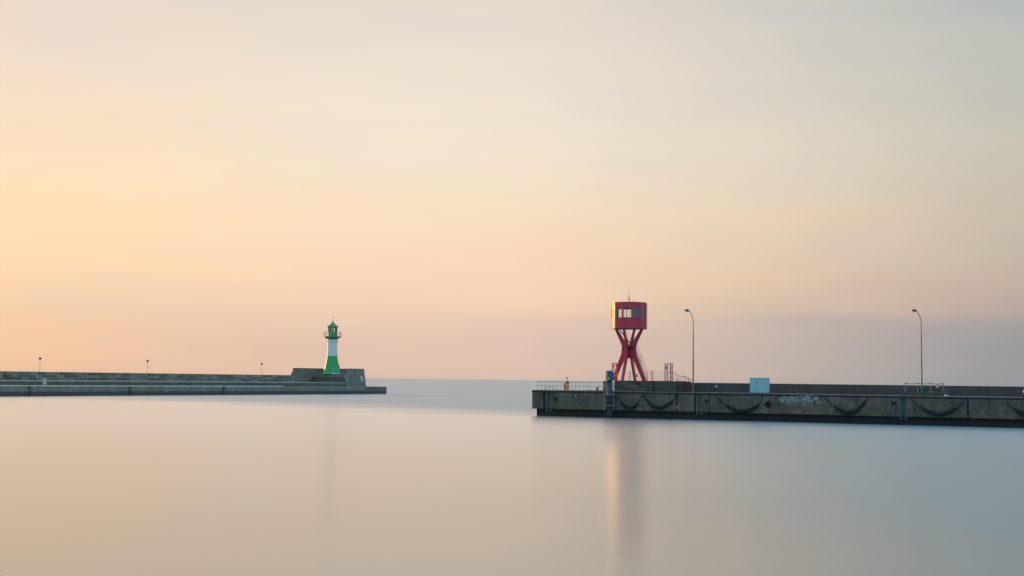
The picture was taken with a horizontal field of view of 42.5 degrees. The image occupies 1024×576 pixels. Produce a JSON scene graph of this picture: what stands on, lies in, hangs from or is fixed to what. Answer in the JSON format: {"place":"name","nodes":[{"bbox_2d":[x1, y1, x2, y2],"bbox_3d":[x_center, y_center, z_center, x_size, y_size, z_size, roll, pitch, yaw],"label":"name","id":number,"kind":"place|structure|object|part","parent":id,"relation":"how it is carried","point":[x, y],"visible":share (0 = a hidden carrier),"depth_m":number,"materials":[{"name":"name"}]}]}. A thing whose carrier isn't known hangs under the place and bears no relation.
{"place":"outdoors","nodes":[
{"label":"outdoors","id":0,"kind":"place"},
{"bbox_2d":[0,378,1023,575],"bbox_3d":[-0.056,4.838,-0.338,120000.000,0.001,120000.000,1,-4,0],"label":"water","id":1,"kind":"structure","parent":0,"point":[431,477],"depth_m":57.95,"materials":[{"name":"grey liquid"}]},
{"bbox_2d":[0,371,386,395],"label":"breakwater","id":2,"kind":"object","parent":1,"relation":"in","point":[67,384],"visible":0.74,"depth_m":340.44,"materials":[{"name":"concrete"}]},
{"bbox_2d":[291,368,365,386],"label":"lighthouse bastion","id":3,"kind":"object","parent":2,"relation":"on","point":[352,376],"visible":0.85,"depth_m":408.69,"materials":[{"name":"concrete"}]},
{"bbox_2d":[322,322,340,373],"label":"lighthouse","id":4,"kind":"object","parent":3,"relation":"on","point":[332,365],"visible":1,"depth_m":411.82,"materials":[{"name":"green paint"}]},
{"bbox_2d":[606,370,617,417],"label":"mooring pile","id":5,"kind":"object","parent":1,"relation":"in","point":[610,394],"visible":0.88,"depth_m":173.89,"materials":[{"name":"blue metal"}]},
{"bbox_2d":[603,380,606,390],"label":"fender board","id":6,"kind":"object","parent":5,"relation":"attached to","point":[604,385],"visible":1,"depth_m":174.30,"materials":[{"name":"brown wood"}]},
{"bbox_2d":[532,390,1023,427],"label":"pier","id":7,"kind":"structure","parent":1,"relation":"in","point":[981,411],"depth_m":163.92,"materials":[{"name":"concrete"}]},
{"bbox_2d":[541,387,553,410],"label":"quay ladder","id":8,"kind":"object","parent":7,"relation":"attached to","point":[546,398],"visible":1,"depth_m":179.37,"materials":[{"name":"grey metal"}]},
{"bbox_2d":[564,377,568,389],"bbox_3d":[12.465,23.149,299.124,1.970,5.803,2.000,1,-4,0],"label":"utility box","id":9,"kind":"object","parent":7,"relation":"on","point":[566,385],"visible":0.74,"depth_m":298.82,"materials":[{"name":"paint"}]},
{"bbox_2d":[537,381,602,389],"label":"pier head railing","id":10,"kind":"object","parent":7,"relation":"on","point":[598,386],"visible":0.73,"depth_m":188.36,"materials":[{"name":"grey metal"}]},
{"bbox_2d":[618,393,642,408],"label":"hanging fender","id":11,"kind":"object","parent":7,"relation":"hanging from","point":[629,407],"visible":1,"depth_m":173.32,"materials":[{"name":"black rubber"}]},
{"bbox_2d":[614,380,666,391],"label":"tower podium","id":12,"kind":"object","parent":7,"relation":"on","point":[620,385],"visible":0.66,"depth_m":176.88,"materials":[{"name":"concrete"}]},
{"bbox_2d":[612,363,617,379],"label":"signal frame","id":13,"kind":"object","parent":12,"relation":"on","point":[616,375],"visible":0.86,"depth_m":179.63,"materials":[{"name":"orange paint"}]},
{"bbox_2d":[611,298,647,380],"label":"control tower","id":14,"kind":"structure","parent":12,"relation":"on","point":[636,320],"depth_m":180.43,"materials":[{"name":"red metal"}]},
{"bbox_2d":[612,308,614,317],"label":"window frame","id":15,"kind":"structure","parent":14,"relation":"in","point":[613,309],"depth_m":181.03,"materials":[{"name":"red paint"}]},
{"bbox_2d":[632,308,638,317],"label":"window frame","id":16,"kind":"structure","parent":14,"relation":"in","point":[635,311],"depth_m":179.49,"materials":[{"name":"grey glass"}]},
{"bbox_2d":[641,308,644,317],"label":"window frame","id":17,"kind":"structure","parent":14,"relation":"in","point":[642,309],"depth_m":180.20,"materials":[{"name":"grey glass"}]},
{"bbox_2d":[621,371,662,380],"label":"wire fence","id":18,"kind":"object","parent":12,"relation":"on","point":[651,378],"visible":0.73,"depth_m":183.23,"materials":[{"name":"metal"}]},
{"bbox_2d":[643,394,677,408],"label":"hanging fender","id":19,"kind":"object","parent":7,"relation":"hanging from","point":[659,407],"visible":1,"depth_m":171.39,"materials":[{"name":"black rubber"}]},
{"bbox_2d":[653,381,690,391],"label":"stair podium","id":20,"kind":"object","parent":7,"relation":"on","point":[664,386],"visible":0.81,"depth_m":175.29,"materials":[{"name":"concrete"}]},
{"bbox_2d":[667,363,672,380],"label":"red gate","id":21,"kind":"structure","parent":20,"relation":"on","point":[671,369],"depth_m":175.79,"materials":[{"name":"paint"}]},
{"bbox_2d":[671,372,694,391],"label":"red stairs","id":22,"kind":"structure","parent":7,"relation":"on","point":[683,387],"depth_m":175.33,"materials":[{"name":"metal"}]},
{"bbox_2d":[684,309,693,391],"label":"street lamp","id":23,"kind":"object","parent":7,"relation":"on","point":[686,310],"visible":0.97,"depth_m":173.85,"materials":[{"name":"grey metal"}]},
{"bbox_2d":[696,395,701,414],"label":"quay ladder","id":24,"kind":"object","parent":7,"relation":"attached to","point":[697,406],"visible":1,"depth_m":169.47,"materials":[{"name":"teal metal"}]},
{"bbox_2d":[715,395,761,412],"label":"hanging fender","id":25,"kind":"object","parent":7,"relation":"hanging from","point":[750,409],"visible":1,"depth_m":166.30,"materials":[{"name":"black rubber"}]},
{"bbox_2d":[750,378,769,393],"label":"electrical cabinet","id":26,"kind":"object","parent":7,"relation":"on","point":[759,385],"visible":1,"depth_m":166.31,"materials":[{"name":"blue metal"}]},
{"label":"door","id":27,"kind":"part","parent":26,"relation":"part of","materials":[{"name":"blue paint"}]},
{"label":"door","id":28,"kind":"part","parent":26,"relation":"part of","materials":[{"name":"blue paint"}]},
{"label":"door","id":29,"kind":"part","parent":26,"relation":"part of","materials":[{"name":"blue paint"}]},
{"bbox_2d":[765,401,770,407],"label":"tyre fender","id":30,"kind":"object","parent":7,"relation":"attached to","point":[767,404],"visible":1,"depth_m":165.03,"materials":[{"name":"black rubber"}]},
{"bbox_2d":[823,396,868,413],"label":"hanging fender","id":31,"kind":"object","parent":7,"relation":"hanging from","point":[857,409],"visible":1,"depth_m":160.07,"materials":[{"name":"black rubber"}]},
{"bbox_2d":[912,309,922,392],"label":"street lamp","id":32,"kind":"object","parent":7,"relation":"on","point":[914,310],"visible":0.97,"depth_m":163.16,"materials":[{"name":"metal"}]},
{"bbox_2d":[899,383,946,395],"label":"gangway","id":33,"kind":"object","parent":7,"relation":"on","point":[919,394],"visible":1,"depth_m":159.08,"materials":[{"name":"metal"}]},
{"bbox_2d":[910,398,966,415],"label":"hanging fender","id":34,"kind":"object","parent":7,"relation":"hanging from","point":[947,412],"visible":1,"depth_m":155.30,"materials":[{"name":"black rubber"}]},
{"bbox_2d":[1008,404,1023,416],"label":"hanging fender","id":35,"kind":"object","parent":7,"relation":"hanging from","point":[1020,412],"visible":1,"depth_m":151.31,"materials":[{"name":"black rubber"}]},
{"bbox_2d":[0,0,1023,385],"label":"sky","id":36,"kind":"structure","parent":0,"point":[465,189],"materials":[{"name":"beige"}]},
{"bbox_2d":[686,383,1022,396],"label":"parapet wall","id":37,"kind":"structure","parent":0,"point":[1004,391],"depth_m":166.85,"materials":[{"name":"concrete"}]}
]}

